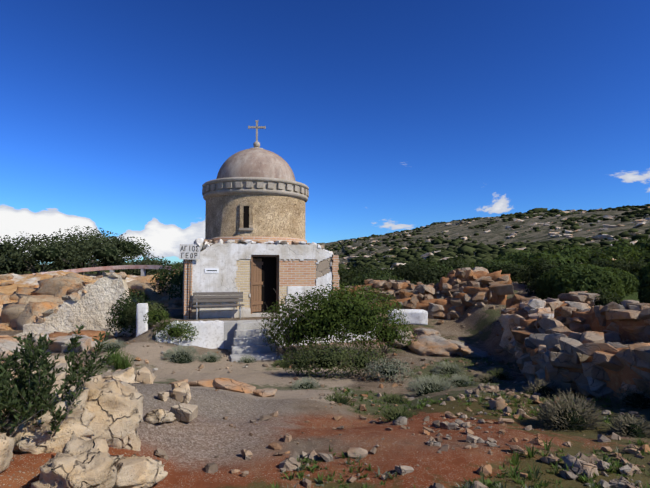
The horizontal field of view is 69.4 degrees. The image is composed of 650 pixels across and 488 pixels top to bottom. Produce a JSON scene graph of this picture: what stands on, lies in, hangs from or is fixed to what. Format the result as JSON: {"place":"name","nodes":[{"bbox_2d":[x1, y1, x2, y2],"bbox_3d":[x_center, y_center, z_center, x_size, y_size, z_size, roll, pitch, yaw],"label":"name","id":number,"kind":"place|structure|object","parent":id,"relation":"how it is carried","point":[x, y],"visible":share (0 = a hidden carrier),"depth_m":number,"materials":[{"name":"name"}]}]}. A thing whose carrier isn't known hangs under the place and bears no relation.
{"place":"outdoors","nodes":[
{"label":"outdoors","id":0,"kind":"place"},
{"bbox_2d":[0,206,649,487],"bbox_3d":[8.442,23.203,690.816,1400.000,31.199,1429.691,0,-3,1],"label":"ground","id":1,"kind":"structure","parent":0,"point":[192,449],"depth_m":5.49,"materials":[{"name":"brown soil"}]},
{"bbox_2d":[0,255,42,274],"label":"bush","id":2,"kind":"object","parent":1,"relation":"on","point":[9,272],"visible":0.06,"depth_m":40.40,"materials":[{"name":"green plant"}]},
{"bbox_2d":[0,234,102,273],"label":"tree","id":3,"kind":"object","parent":1,"relation":"on","point":[10,262],"visible":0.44,"depth_m":38.31,"materials":[{"name":"green plant"}]},
{"bbox_2d":[0,324,119,441],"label":"shrub","id":4,"kind":"object","parent":1,"relation":"on","point":[26,383],"visible":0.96,"depth_m":3.23,"materials":[{"name":"green plant"}]},
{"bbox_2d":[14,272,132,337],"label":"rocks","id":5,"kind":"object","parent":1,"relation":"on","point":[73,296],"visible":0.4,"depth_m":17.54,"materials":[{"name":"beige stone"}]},
{"bbox_2d":[1,226,150,274],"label":"tree","id":6,"kind":"object","parent":1,"relation":"on","point":[105,253],"visible":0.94,"depth_m":37.13,"materials":[{"name":"green plant"}]},
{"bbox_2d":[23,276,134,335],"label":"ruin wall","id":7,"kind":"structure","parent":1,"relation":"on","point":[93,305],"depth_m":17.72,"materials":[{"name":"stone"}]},
{"bbox_2d":[43,229,150,274],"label":"tree","id":8,"kind":"object","parent":1,"relation":"on","point":[134,253],"visible":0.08,"depth_m":45.41,"materials":[{"name":"green plant"}]},
{"bbox_2d":[32,265,177,275],"bbox_3d":[-14.577,2.186,33.837,12.312,1.363,2.491,0,-3,5],"label":"guard rail","id":9,"kind":"object","parent":1,"relation":"on","point":[114,268],"visible":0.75,"depth_m":34.60,"materials":[{"name":"metal"}]},
{"bbox_2d":[104,289,152,334],"bbox_3d":[-6.937,2.378,16.615,1.316,1.636,2.014,3,-4,-44],"label":"tall bush","id":10,"kind":"object","parent":1,"relation":"on","point":[120,324],"visible":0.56,"depth_m":16.33,"materials":[{"name":"green plant"}]},
{"bbox_2d":[106,254,172,274],"bbox_3d":[-15.530,2.582,40.232,6.624,3.530,5.049,0,-3,1],"label":"bush","id":11,"kind":"object","parent":1,"relation":"on","point":[148,261],"visible":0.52,"depth_m":39.51,"materials":[{"name":"green plant"}]},
{"bbox_2d":[136,303,147,336],"bbox_3d":[-5.898,2.471,15.148,0.344,1.108,0.228,1,-3,-11],"label":"white post","id":12,"kind":"object","parent":1,"relation":"on","point":[141,312],"visible":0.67,"depth_m":15.04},
{"bbox_2d":[124,300,170,325],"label":"round bush","id":13,"kind":"object","parent":1,"relation":"on","point":[151,306],"visible":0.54,"depth_m":15.68,"materials":[{"name":"green plant"}]},
{"bbox_2d":[128,261,182,300],"bbox_3d":[-7.335,1.998,23.798,5.467,2.333,5.977,-1,-3,24],"label":"bush","id":14,"kind":"object","parent":1,"relation":"on","point":[175,279],"visible":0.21,"depth_m":23.16,"materials":[{"name":"green plant"}]},
{"bbox_2d":[145,263,182,275],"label":"bush","id":15,"kind":"object","parent":1,"relation":"on","point":[154,272],"depth_m":36.40,"materials":[{"name":"green plant"}]},
{"bbox_2d":[143,309,198,342],"bbox_3d":[-4.651,2.445,14.158,1.686,0.951,1.053,0,-3,1],"label":"green bush","id":16,"kind":"object","parent":1,"relation":"on","point":[177,332],"visible":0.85,"depth_m":14.00,"materials":[{"name":"green plant"}]},
{"bbox_2d":[179,244,218,318],"bbox_3d":[-4.185,1.251,15.617,1.287,2.470,0.114,1,-3,-25],"label":"sign","id":17,"kind":"object","parent":1,"relation":"on","point":[189,251],"visible":1,"depth_m":15.53,"materials":[{"name":"grey metal"}]},
{"bbox_2d":[193,291,243,319],"bbox_3d":[-3.523,2.024,15.565,1.640,0.923,0.444,1,-3,-17],"label":"bench","id":18,"kind":"object","parent":1,"relation":"on","point":[198,299],"visible":0.98,"depth_m":15.66,"materials":[{"name":"grey wood"}]},
{"bbox_2d":[0,272,489,487],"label":"boulders","id":19,"kind":"object","parent":1,"relation":"on","point":[102,418],"visible":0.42,"depth_m":3.69,"materials":[{"name":"beige stone"}]},
{"bbox_2d":[223,319,282,361],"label":"steps","id":20,"kind":"structure","parent":1,"relation":"on","point":[242,338],"depth_m":13.93,"materials":[{"name":"concrete"}]},
{"bbox_2d":[183,120,339,318],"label":"chapel","id":21,"kind":"structure","parent":1,"relation":"on","point":[255,193],"depth_m":17.07,"materials":[{"name":"white paint"}]},
{"bbox_2d":[194,238,333,254],"bbox_3d":[-2.142,0.112,16.674,5.234,0.717,0.758,1,-3,-19],"label":"roof rubble","id":22,"kind":"object","parent":21,"relation":"on","point":[199,242],"visible":0.52,"depth_m":16.23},
{"bbox_2d":[156,318,375,348],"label":"terrace wall","id":23,"kind":"structure","parent":1,"relation":"on","point":[211,335],"depth_m":14.33,"materials":[{"name":"paint"}]},
{"bbox_2d":[0,301,649,487],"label":"loose stones","id":24,"kind":"object","parent":1,"relation":"on","point":[582,467],"visible":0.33,"depth_m":4.43,"materials":[{"name":"grey stone"}]},
{"bbox_2d":[0,270,649,397],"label":"ruin wall","id":25,"kind":"structure","parent":1,"relation":"on","point":[625,374],"depth_m":13.47,"materials":[{"name":"brown stone"}]},
{"bbox_2d":[0,267,649,398],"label":"ruin wall stones","id":26,"kind":"object","parent":25,"relation":"on","point":[573,342],"visible":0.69,"depth_m":11.33,"materials":[{"name":"brown stone"}]},
{"bbox_2d":[14,204,649,273],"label":"hillside","id":27,"kind":"structure","parent":1,"relation":"on","point":[482,251],"depth_m":96.86,"materials":[{"name":"green plant"}]},
{"bbox_2d":[280,339,387,378],"bbox_3d":[0.207,2.691,10.855,2.567,0.891,1.393,0,-3,1],"label":"shrub","id":28,"kind":"object","parent":1,"relation":"on","point":[327,359],"visible":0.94,"depth_m":10.66,"materials":[{"name":"green plant"}]},
{"bbox_2d":[255,282,416,359],"bbox_3d":[0.270,2.160,13.397,4.800,2.271,2.397,0,-3,1],"label":"bush","id":29,"kind":"object","parent":1,"relation":"on","point":[354,316],"depth_m":12.97,"materials":[{"name":"green plant"}]},
{"bbox_2d":[71,317,649,487],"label":"grass patches","id":30,"kind":"object","parent":1,"relation":"on","point":[565,417],"visible":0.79,"depth_m":6.04,"materials":[{"name":"green plant"}]},
{"bbox_2d":[361,357,414,382],"bbox_3d":[1.386,2.799,10.322,1.193,0.580,0.993,0,-3,1],"label":"shrub","id":31,"kind":"object","parent":1,"relation":"on","point":[388,370],"visible":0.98,"depth_m":10.20,"materials":[{"name":"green plant"}]},
{"bbox_2d":[388,309,427,324],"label":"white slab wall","id":32,"kind":"structure","parent":1,"relation":"on","point":[416,316],"depth_m":18.15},
{"bbox_2d":[350,258,517,284],"bbox_3d":[5.653,1.723,24.748,8.767,1.928,3.246,0,-3,6],"label":"bush","id":33,"kind":"object","parent":1,"relation":"on","point":[489,267],"visible":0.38,"depth_m":24.13,"materials":[{"name":"green plant"}]},
{"bbox_2d":[431,208,547,224],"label":"ridge shrubs","id":34,"kind":"object","parent":1,"relation":"on","point":[537,209],"visible":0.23,"depth_m":212.84,"materials":[{"name":"green plant"}]},
{"bbox_2d":[331,207,649,268],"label":"hill rocks","id":35,"kind":"object","parent":1,"relation":"on","point":[597,237],"visible":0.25,"depth_m":96.01,"materials":[{"name":"grey stone"}]},
{"bbox_2d":[338,245,649,288],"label":"olive shrub","id":36,"kind":"object","parent":1,"relation":"on","point":[346,275],"visible":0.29,"depth_m":28.99,"materials":[{"name":"green plant"}]},
{"bbox_2d":[390,259,649,307],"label":"olive shrub","id":37,"kind":"object","parent":1,"relation":"on","point":[532,274],"visible":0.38,"depth_m":21.38,"materials":[{"name":"green plant"}]},
{"bbox_2d":[492,236,649,266],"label":"slope shrub","id":38,"kind":"object","parent":1,"relation":"on","point":[570,255],"visible":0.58,"depth_m":27.94,"materials":[{"name":"green plant"}]},
{"bbox_2d":[535,263,649,302],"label":"bush","id":39,"kind":"object","parent":1,"relation":"on","point":[560,279],"visible":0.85,"depth_m":17.32,"materials":[{"name":"green plant"}]},
{"bbox_2d":[0,0,649,264],"label":"sky","id":40,"kind":"structure","parent":0,"point":[116,115],"materials":[{"name":"blue"}]}
]}

